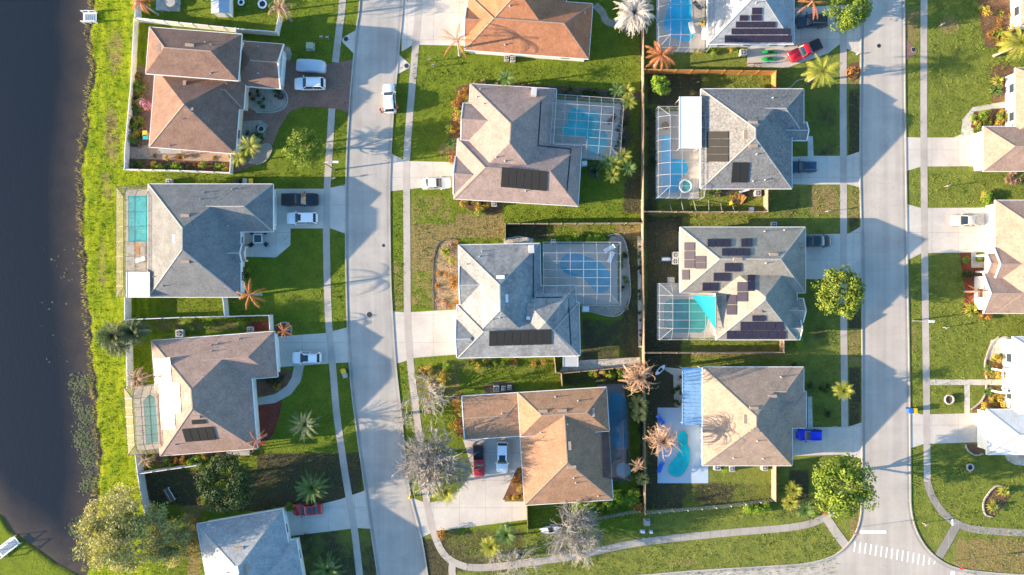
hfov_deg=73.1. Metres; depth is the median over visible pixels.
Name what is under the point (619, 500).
hedge bush
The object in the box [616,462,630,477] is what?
parasol
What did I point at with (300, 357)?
parked suv
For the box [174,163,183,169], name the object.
shrub
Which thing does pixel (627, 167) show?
palm
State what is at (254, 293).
dead palm
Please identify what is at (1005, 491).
spiky plant
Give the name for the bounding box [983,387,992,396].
spiky plant
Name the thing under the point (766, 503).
hedge bush
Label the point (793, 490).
fan palm
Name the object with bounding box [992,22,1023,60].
palm tree
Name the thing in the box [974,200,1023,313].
gabled tan house
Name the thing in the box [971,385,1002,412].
garden bed
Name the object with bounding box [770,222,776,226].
air conditioner
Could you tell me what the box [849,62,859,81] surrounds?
garden bed
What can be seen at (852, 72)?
dry bush
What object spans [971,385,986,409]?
stone edging
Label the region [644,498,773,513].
picket fence
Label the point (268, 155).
stone edging
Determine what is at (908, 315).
kerb
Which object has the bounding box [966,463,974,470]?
fire pit
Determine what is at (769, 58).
kayak
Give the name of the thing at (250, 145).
palm tree
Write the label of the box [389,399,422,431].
bare tree
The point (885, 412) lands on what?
road
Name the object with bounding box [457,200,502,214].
garden bed
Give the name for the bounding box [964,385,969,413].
path
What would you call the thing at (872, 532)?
stop line
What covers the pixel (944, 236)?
driveway
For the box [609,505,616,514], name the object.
shrub
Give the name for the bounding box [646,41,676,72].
dead palm
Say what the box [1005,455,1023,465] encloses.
garden bed
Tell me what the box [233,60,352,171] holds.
driveway
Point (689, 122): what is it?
patio cover
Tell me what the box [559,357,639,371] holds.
garden bed
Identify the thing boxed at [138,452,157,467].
dead palm
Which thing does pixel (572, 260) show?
swimming pool
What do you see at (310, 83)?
parked suv
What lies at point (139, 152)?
patio
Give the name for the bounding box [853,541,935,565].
crosswalk markings
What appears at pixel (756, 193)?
air conditioner
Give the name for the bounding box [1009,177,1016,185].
spiky plant
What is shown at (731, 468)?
air conditioner
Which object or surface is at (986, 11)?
golden bush
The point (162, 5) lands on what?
patio
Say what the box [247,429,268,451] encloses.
dead palm
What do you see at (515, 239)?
garden bed
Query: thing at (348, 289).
gutter
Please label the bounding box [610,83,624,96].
palm
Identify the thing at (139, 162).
shrub
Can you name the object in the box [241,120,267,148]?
garden bed
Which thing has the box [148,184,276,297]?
grey roofed house
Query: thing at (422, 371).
spiky plant
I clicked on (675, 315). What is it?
swimming pool
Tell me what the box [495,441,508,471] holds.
parked suv
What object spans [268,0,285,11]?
palm tree
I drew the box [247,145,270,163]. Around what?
garden bed
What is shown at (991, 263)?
gabled porch
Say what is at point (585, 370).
wooden fence
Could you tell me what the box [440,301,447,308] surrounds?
spiky plant
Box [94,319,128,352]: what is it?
fan palm
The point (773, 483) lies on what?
wooden fence
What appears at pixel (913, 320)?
street lamp
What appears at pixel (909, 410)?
wheeled bin
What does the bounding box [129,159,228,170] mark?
garden bed
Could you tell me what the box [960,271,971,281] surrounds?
evergreen bush
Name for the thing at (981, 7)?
spiky plant
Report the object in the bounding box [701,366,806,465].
tan roofed house
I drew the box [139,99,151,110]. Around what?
flowering bush
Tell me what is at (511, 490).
garden bed
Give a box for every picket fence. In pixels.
[549,510,640,527]
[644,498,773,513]
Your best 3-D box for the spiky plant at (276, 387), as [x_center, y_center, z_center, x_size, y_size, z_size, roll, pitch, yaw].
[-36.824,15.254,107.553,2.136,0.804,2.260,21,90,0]
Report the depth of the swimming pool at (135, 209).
107.97 m
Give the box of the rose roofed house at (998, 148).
[974,68,1023,171]
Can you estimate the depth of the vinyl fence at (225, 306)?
106.98 m
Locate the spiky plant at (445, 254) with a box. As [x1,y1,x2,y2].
[439,244,453,257]
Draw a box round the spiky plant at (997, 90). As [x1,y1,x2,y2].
[986,84,1003,98]
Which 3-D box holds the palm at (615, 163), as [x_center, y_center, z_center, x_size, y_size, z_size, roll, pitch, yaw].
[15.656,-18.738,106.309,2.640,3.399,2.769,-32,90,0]
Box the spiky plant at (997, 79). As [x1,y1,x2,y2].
[990,72,1003,86]
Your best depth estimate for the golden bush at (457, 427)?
107.13 m
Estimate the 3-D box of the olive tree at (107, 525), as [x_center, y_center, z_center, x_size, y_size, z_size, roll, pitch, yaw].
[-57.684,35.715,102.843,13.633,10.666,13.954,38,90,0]
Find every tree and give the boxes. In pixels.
[72,480,182,574]
[144,512,198,569]
[193,452,256,513]
[230,150,246,166]
[238,134,260,157]
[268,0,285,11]
[281,126,326,169]
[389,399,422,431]
[389,417,479,501]
[405,369,464,423]
[475,551,511,573]
[495,545,544,574]
[497,70,514,86]
[542,498,603,570]
[650,75,670,95]
[794,3,808,19]
[801,53,842,88]
[810,265,865,319]
[811,452,879,520]
[822,0,874,33]
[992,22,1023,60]
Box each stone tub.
[238,0,244,5]
[258,0,266,8]
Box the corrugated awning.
[679,366,701,424]
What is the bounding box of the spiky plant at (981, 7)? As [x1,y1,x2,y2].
[977,4,985,12]
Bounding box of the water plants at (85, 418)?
[41,248,98,560]
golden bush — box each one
[423,365,431,370]
[452,422,459,432]
[980,401,987,409]
[982,5,992,16]
[990,353,1002,363]
[995,117,1003,125]
[995,394,1003,403]
[1000,402,1007,408]
[1003,26,1013,36]
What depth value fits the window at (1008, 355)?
106.41 m
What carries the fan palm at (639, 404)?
on the ground at (600, 336)
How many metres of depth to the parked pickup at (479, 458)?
106.94 m
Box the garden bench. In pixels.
[163,487,175,502]
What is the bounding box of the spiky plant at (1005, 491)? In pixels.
[997,484,1009,497]
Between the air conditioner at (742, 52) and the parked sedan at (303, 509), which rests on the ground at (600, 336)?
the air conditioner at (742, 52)
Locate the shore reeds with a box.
[75,0,101,570]
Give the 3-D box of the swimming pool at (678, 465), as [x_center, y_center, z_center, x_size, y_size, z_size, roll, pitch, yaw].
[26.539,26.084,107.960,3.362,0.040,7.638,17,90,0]
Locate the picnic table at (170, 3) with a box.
[165,0,180,11]
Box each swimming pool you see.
[127,195,147,241]
[142,393,158,444]
[558,252,612,293]
[561,106,608,154]
[608,391,628,450]
[660,135,689,193]
[662,0,695,43]
[663,298,708,333]
[667,429,691,477]
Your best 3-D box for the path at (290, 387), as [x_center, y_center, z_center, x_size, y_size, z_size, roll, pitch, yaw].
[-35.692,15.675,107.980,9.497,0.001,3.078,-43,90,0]
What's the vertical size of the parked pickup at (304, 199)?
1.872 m
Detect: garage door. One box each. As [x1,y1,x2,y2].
[274,194,276,225]
[276,337,280,367]
[281,54,285,86]
[974,135,981,166]
[977,413,985,445]
[985,241,993,250]
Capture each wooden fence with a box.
[505,222,643,239]
[554,357,562,385]
[561,364,642,373]
[641,0,645,514]
[644,69,776,87]
[644,189,768,212]
[645,340,784,353]
[771,466,776,501]
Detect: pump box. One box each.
[581,161,587,166]
[581,306,588,311]
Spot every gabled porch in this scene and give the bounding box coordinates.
[241,245,247,261]
[975,253,998,272]
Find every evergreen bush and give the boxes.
[302,533,309,542]
[566,84,573,92]
[591,88,598,99]
[807,381,813,391]
[822,409,830,417]
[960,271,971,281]
[968,271,977,278]
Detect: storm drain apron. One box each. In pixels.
[342,30,355,51]
[398,55,409,73]
[905,38,916,59]
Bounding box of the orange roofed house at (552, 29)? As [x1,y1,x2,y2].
[464,0,592,61]
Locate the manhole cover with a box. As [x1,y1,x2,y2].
[366,311,372,317]
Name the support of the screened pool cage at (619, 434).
on the pool deck at (618, 387)
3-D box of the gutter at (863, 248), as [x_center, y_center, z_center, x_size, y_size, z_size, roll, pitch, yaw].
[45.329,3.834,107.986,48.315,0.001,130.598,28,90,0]
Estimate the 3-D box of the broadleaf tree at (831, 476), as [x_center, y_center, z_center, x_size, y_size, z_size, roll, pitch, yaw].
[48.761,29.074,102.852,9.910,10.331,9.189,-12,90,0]
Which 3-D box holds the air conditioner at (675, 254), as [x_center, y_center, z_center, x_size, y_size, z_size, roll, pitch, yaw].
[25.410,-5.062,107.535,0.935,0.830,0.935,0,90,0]
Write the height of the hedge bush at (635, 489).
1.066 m
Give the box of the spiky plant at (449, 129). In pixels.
[444,123,456,134]
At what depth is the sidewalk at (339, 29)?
107.97 m
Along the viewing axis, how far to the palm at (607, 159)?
105.27 m
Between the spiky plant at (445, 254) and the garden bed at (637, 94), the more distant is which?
the garden bed at (637, 94)
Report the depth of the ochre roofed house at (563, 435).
104.12 m
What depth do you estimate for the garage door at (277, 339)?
107.33 m
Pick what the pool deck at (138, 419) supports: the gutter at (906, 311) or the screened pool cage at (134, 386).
the screened pool cage at (134, 386)
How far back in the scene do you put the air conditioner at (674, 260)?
107.20 m
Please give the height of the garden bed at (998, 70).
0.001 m
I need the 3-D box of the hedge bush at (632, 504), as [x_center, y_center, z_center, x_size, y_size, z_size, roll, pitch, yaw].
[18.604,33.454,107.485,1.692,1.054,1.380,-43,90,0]
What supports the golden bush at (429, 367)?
on the ground at (600, 336)
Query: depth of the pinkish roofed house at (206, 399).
103.82 m
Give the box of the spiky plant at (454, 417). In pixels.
[450,413,458,420]
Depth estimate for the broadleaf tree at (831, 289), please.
102.00 m
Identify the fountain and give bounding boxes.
[257,125,264,132]
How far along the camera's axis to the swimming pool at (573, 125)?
107.97 m
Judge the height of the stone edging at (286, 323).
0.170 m
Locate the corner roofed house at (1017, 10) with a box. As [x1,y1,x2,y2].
[1010,0,1023,28]
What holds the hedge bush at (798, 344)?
on the ground at (600, 336)
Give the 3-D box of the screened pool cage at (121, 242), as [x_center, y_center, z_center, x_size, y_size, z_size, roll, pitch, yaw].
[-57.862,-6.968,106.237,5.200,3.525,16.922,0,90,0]
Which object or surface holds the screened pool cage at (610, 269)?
on the pool deck at (553, 253)
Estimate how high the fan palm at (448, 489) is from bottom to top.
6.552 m
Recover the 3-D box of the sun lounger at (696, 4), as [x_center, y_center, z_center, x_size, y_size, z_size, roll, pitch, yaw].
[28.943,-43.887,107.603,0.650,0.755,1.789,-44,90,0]
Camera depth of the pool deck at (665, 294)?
107.98 m
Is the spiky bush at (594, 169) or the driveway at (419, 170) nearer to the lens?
the spiky bush at (594, 169)
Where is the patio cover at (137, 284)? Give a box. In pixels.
[126,272,150,297]
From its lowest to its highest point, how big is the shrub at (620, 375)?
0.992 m
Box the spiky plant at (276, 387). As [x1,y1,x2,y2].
[270,379,280,391]
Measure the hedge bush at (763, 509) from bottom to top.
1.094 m
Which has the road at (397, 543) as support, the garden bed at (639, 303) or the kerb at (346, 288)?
the kerb at (346, 288)
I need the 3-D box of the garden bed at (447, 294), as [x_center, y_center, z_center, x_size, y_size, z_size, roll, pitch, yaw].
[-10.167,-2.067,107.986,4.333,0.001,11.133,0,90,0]
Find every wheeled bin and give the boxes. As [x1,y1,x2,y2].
[142,130,149,135]
[906,408,913,412]
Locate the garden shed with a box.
[211,0,232,16]
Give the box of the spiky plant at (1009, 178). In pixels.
[1004,176,1011,184]
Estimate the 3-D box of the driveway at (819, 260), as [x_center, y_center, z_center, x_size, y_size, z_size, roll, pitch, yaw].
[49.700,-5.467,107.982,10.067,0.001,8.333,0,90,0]
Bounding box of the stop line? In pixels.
[860,531,885,533]
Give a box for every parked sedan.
[293,502,322,517]
[421,176,450,189]
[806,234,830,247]
[950,213,979,226]
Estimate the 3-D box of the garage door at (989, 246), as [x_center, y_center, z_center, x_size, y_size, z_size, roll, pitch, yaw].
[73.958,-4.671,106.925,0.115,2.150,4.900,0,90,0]
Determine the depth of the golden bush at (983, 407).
107.23 m
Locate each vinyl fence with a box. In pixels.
[124,19,234,173]
[124,296,273,330]
[125,320,133,387]
[134,0,282,35]
[134,451,201,474]
[137,474,150,517]
[222,298,229,316]
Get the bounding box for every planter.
[277,93,283,98]
[661,122,668,129]
[944,394,954,404]
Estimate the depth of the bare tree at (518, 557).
105.02 m
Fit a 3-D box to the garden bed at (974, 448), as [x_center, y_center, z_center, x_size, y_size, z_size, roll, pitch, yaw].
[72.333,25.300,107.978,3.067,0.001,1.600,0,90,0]
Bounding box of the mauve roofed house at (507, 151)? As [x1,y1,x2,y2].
[453,83,581,206]
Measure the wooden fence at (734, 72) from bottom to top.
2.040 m
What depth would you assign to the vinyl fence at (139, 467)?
106.83 m
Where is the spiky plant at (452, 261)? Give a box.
[448,256,457,264]
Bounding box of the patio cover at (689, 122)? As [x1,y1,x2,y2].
[674,96,700,151]
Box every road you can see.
[349,0,423,574]
[686,0,976,574]
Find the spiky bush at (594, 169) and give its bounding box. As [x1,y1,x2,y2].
[583,160,602,179]
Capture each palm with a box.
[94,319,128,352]
[106,342,130,358]
[115,317,152,346]
[124,367,153,390]
[130,0,158,15]
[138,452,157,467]
[236,279,265,309]
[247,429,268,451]
[268,0,292,21]
[276,322,291,338]
[287,409,320,443]
[295,472,331,504]
[309,550,345,574]
[432,478,460,506]
[438,24,475,56]
[479,534,502,557]
[496,523,515,545]
[599,153,613,168]
[604,167,620,182]
[607,156,620,171]
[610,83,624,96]
[612,0,655,38]
[615,147,631,163]
[618,359,659,394]
[619,82,635,98]
[620,95,637,109]
[621,160,637,175]
[628,457,646,470]
[629,395,648,414]
[630,408,648,423]
[635,471,649,485]
[644,423,681,460]
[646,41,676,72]
[782,493,799,510]
[785,480,803,498]
[795,500,814,519]
[796,0,827,19]
[831,379,853,401]
[963,279,988,302]
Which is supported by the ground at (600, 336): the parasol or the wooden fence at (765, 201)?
the wooden fence at (765, 201)
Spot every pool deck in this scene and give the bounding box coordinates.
[126,190,147,271]
[133,384,158,450]
[543,244,617,303]
[554,99,620,161]
[598,383,626,475]
[656,0,704,51]
[656,111,698,197]
[658,284,714,337]
[658,408,707,482]
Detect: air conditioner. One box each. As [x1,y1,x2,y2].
[166,179,173,183]
[175,329,184,336]
[234,179,241,183]
[247,327,253,331]
[493,385,498,391]
[504,55,508,61]
[510,56,514,62]
[671,258,677,263]
[672,252,678,257]
[713,466,720,470]
[728,466,734,471]
[739,49,746,56]
[753,190,760,196]
[761,466,767,470]
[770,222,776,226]
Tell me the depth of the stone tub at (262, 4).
107.56 m
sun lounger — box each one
[134,243,140,254]
[134,256,144,262]
[603,244,614,252]
[607,113,616,124]
[607,251,614,262]
[656,414,664,424]
[656,462,664,472]
[688,21,694,33]
[693,0,703,9]
[701,27,706,39]
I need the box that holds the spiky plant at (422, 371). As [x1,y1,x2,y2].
[418,367,427,374]
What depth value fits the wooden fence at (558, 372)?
106.30 m
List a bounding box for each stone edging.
[256,89,287,112]
[256,143,271,164]
[275,322,291,333]
[432,239,455,309]
[589,233,630,316]
[965,444,983,455]
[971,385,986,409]
[982,485,1002,517]
[984,336,998,378]
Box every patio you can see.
[129,145,229,167]
[139,64,153,144]
[156,0,179,11]
[664,367,681,407]
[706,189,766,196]
[747,46,788,67]
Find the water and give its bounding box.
[0,0,101,574]
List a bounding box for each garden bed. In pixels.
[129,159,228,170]
[130,72,142,146]
[154,451,253,465]
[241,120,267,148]
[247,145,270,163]
[248,88,286,110]
[252,321,268,330]
[257,369,291,395]
[258,400,281,446]
[275,323,290,335]
[283,46,291,59]
[433,239,458,309]
[449,83,469,161]
[452,392,463,437]
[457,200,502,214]
[484,381,515,393]
[503,236,532,243]
[503,468,523,500]
[509,83,640,99]
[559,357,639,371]
[583,235,628,315]
[614,102,628,157]
[637,237,642,346]
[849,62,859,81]
[960,253,983,312]
[966,444,983,453]
[971,108,1004,127]
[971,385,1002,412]
[978,0,1023,50]
[984,487,1011,515]
[986,355,1002,378]
[990,64,1015,102]
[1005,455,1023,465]
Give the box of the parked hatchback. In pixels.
[796,429,821,441]
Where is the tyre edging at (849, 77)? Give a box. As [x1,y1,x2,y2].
[846,67,858,79]
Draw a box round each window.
[978,288,982,297]
[1006,353,1011,362]
[1006,389,1011,399]
[1009,83,1013,93]
[1009,111,1013,121]
[1014,5,1018,16]
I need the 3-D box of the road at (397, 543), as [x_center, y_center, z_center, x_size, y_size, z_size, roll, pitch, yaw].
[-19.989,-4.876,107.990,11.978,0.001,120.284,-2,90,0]
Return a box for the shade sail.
[692,295,715,329]
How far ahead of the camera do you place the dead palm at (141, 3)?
102.92 m
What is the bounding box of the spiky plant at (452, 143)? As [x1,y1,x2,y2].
[446,137,456,149]
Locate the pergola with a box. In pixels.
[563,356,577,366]
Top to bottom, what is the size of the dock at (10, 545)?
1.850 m
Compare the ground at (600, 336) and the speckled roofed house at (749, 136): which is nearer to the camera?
the speckled roofed house at (749, 136)
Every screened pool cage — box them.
[116,186,147,296]
[123,384,161,454]
[543,242,620,304]
[550,94,623,160]
[597,382,630,480]
[655,0,711,51]
[655,106,705,199]
[656,283,721,339]
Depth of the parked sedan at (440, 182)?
107.11 m
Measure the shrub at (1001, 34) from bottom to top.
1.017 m
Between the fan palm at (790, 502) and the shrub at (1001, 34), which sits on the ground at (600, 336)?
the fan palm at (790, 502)
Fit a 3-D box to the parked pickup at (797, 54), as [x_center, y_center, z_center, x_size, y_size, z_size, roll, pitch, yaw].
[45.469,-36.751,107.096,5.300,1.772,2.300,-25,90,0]
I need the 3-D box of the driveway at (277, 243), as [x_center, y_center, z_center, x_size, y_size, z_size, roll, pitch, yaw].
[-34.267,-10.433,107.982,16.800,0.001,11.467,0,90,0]
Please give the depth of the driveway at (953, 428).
107.98 m
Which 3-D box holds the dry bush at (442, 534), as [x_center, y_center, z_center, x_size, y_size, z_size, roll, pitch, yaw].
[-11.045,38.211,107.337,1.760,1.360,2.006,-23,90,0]
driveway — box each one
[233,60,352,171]
[245,184,344,256]
[278,327,350,366]
[287,491,371,535]
[390,154,453,190]
[393,309,455,363]
[401,0,467,51]
[410,437,526,537]
[787,5,860,66]
[792,136,859,186]
[793,397,861,457]
[806,227,860,278]
[905,204,985,260]
[906,102,1004,170]
[911,413,976,447]
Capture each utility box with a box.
[306,42,314,50]
[643,518,649,525]
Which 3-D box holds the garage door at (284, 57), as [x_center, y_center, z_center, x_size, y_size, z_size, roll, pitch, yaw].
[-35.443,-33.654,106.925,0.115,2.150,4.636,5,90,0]
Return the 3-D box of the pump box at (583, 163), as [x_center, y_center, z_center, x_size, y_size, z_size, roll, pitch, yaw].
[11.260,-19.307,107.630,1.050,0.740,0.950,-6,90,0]
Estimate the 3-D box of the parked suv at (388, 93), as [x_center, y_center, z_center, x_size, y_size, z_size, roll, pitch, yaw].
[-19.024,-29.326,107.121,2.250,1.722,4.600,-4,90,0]
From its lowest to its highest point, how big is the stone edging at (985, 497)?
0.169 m
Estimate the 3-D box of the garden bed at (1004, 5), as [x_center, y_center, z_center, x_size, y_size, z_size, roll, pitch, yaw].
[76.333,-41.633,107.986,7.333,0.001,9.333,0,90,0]
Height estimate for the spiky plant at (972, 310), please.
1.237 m
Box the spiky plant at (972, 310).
[962,302,979,317]
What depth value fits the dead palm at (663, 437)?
101.38 m
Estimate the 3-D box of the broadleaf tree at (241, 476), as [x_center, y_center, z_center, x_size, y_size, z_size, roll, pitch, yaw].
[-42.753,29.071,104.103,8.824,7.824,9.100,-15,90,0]
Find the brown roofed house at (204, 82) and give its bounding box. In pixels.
[145,27,285,153]
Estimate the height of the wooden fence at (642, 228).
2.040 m
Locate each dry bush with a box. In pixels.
[435,528,445,540]
[451,100,457,107]
[632,503,643,513]
[848,65,862,76]
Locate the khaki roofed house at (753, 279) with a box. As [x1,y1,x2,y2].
[679,227,806,339]
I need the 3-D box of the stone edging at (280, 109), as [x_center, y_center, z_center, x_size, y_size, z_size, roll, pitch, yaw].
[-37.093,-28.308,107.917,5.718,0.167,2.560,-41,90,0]
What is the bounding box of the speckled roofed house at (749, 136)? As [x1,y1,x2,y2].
[699,88,809,188]
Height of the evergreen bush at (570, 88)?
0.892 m
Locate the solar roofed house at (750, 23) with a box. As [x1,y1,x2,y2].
[706,0,794,46]
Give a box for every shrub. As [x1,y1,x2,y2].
[129,122,138,130]
[134,83,143,93]
[134,160,142,166]
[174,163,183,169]
[285,501,294,511]
[443,376,451,386]
[543,362,550,370]
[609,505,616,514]
[617,371,624,379]
[977,109,987,119]
[998,30,1006,38]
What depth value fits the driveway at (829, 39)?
107.98 m
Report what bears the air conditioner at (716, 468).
on the ground at (600, 336)
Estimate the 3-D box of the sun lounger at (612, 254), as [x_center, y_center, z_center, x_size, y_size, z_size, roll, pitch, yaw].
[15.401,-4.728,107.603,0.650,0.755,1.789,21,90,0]
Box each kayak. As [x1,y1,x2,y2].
[540,526,560,529]
[541,529,560,532]
[655,365,664,374]
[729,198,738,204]
[761,57,777,60]
[762,50,777,54]
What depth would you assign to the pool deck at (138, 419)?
107.98 m
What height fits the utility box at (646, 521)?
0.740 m
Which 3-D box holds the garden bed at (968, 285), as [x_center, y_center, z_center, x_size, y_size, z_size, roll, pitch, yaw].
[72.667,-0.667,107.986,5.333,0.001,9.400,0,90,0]
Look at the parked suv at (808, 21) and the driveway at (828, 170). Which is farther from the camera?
the driveway at (828, 170)
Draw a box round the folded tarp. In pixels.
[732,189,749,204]
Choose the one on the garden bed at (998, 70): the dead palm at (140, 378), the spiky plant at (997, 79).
the spiky plant at (997, 79)
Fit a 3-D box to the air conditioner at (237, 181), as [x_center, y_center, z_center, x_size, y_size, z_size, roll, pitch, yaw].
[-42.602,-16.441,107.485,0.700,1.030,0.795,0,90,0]
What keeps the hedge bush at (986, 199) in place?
on the ground at (600, 336)
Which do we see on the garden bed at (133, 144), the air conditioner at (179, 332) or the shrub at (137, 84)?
the shrub at (137, 84)
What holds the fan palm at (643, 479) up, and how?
on the ground at (600, 336)
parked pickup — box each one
[281,191,318,206]
[472,444,485,476]
[787,38,822,62]
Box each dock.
[0,534,21,558]
[80,10,97,23]
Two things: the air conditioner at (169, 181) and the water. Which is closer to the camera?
the air conditioner at (169, 181)
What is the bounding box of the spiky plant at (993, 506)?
[986,499,998,514]
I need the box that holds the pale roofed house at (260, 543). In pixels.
[196,507,305,574]
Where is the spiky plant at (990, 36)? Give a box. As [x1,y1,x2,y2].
[986,30,993,39]
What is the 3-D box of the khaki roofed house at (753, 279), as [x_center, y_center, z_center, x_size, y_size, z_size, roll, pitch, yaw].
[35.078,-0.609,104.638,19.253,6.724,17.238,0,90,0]
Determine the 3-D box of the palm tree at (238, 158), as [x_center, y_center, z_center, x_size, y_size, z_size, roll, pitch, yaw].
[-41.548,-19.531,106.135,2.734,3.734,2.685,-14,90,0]
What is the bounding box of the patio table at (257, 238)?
[253,234,262,242]
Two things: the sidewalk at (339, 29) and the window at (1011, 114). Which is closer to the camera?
the window at (1011, 114)
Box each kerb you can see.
[345,0,377,574]
[389,0,427,574]
[639,6,862,574]
[904,0,1023,574]
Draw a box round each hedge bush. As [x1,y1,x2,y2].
[186,459,195,467]
[193,454,202,460]
[579,503,588,510]
[593,235,600,241]
[605,500,613,508]
[614,489,620,499]
[614,495,624,503]
[622,497,629,504]
[626,498,633,507]
[632,487,639,497]
[742,502,752,513]
[743,502,753,513]
[759,503,766,512]
[763,498,769,509]
[795,338,804,347]
[980,195,991,204]
[983,190,992,199]
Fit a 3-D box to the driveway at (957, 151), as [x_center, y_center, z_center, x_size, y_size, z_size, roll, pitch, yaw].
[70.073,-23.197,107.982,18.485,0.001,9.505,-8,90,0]
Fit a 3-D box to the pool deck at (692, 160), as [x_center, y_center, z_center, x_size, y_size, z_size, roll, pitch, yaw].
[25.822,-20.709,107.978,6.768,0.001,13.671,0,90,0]
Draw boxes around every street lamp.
[323,161,337,170]
[912,319,934,321]
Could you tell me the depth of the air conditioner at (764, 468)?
107.20 m
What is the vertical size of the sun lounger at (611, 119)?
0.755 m
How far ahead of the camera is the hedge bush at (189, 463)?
107.31 m
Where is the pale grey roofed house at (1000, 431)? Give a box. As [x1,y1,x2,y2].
[977,336,1023,454]
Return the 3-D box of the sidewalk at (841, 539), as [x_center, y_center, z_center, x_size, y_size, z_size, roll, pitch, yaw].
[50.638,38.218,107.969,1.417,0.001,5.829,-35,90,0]
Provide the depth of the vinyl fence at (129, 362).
106.95 m
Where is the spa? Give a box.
[679,179,692,192]
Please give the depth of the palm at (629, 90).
105.22 m
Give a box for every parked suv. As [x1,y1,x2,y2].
[287,210,317,224]
[292,351,321,364]
[294,75,325,90]
[381,84,396,113]
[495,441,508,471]
[792,159,816,172]
[794,12,827,28]
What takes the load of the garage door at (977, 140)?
in the rose roofed house at (998, 148)
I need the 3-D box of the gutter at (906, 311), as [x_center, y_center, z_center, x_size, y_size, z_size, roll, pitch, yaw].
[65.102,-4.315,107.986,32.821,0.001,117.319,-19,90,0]
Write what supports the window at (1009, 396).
in the pale grey roofed house at (1000, 431)
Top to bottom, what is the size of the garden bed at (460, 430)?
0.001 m
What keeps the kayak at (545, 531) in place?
on the ground at (600, 336)
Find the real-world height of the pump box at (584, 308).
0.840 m
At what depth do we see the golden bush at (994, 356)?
107.15 m
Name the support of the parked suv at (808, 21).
on the driveway at (829, 39)
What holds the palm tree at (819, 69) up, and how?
on the ground at (600, 336)
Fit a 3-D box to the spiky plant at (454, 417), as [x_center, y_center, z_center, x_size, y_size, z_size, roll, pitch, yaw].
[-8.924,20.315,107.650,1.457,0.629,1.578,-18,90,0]
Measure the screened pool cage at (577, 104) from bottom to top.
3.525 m
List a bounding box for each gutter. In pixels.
[346,0,380,574]
[387,0,426,574]
[659,6,864,574]
[901,0,1003,574]
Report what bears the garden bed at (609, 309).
on the ground at (600, 336)
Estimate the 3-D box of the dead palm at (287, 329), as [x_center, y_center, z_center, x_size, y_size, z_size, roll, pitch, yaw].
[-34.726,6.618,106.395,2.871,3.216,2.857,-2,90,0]
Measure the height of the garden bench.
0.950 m
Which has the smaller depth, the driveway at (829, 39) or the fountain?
the fountain
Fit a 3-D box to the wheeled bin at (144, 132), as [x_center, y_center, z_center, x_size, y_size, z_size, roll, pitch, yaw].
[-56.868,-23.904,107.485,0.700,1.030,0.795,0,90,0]
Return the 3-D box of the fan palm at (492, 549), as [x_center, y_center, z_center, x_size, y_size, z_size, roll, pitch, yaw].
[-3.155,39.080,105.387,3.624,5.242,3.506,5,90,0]
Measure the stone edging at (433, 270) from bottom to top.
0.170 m
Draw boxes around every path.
[258,365,303,404]
[593,2,617,26]
[930,379,1001,384]
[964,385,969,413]
[971,252,983,267]
[984,336,1010,362]
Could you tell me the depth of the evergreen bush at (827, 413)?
107.31 m
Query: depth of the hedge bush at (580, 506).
107.12 m
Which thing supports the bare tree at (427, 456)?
on the ground at (600, 336)
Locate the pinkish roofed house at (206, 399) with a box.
[151,331,280,455]
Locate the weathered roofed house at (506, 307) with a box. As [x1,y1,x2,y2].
[455,243,580,358]
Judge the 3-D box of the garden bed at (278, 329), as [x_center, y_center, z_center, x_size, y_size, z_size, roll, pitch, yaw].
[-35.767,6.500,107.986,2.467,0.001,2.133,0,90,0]
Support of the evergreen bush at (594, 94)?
on the garden bed at (637, 94)
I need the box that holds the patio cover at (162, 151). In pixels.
[158,148,187,155]
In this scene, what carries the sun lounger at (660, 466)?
on the pool deck at (697, 472)
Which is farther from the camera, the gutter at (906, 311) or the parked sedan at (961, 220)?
the gutter at (906, 311)
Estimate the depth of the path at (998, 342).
107.98 m
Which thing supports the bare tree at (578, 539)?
on the ground at (600, 336)
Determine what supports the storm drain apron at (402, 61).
on the ground at (600, 336)
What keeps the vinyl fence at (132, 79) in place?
on the ground at (600, 336)
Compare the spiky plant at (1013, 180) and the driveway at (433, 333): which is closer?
the spiky plant at (1013, 180)
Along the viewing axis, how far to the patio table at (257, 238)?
107.26 m
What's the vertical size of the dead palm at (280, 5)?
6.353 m
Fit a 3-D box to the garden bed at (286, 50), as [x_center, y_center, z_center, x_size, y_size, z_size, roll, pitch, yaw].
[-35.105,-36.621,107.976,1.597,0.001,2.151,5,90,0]
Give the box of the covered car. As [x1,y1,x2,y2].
[296,59,326,73]
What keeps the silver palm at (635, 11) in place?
on the ground at (600, 336)
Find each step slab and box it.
[661,257,670,260]
[667,277,674,282]
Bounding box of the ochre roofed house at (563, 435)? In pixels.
[461,387,613,505]
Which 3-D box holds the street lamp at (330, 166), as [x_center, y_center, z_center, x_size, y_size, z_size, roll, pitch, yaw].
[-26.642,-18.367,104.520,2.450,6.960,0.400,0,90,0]
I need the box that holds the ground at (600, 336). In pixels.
[0,0,1023,574]
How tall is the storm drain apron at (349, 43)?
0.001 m
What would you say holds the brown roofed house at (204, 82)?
on the ground at (600, 336)
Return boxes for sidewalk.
[323,108,362,574]
[332,0,345,62]
[403,0,467,569]
[448,560,456,574]
[467,509,833,570]
[822,515,849,547]
[840,19,847,426]
[920,0,930,481]
[924,481,1023,536]
[935,522,960,558]

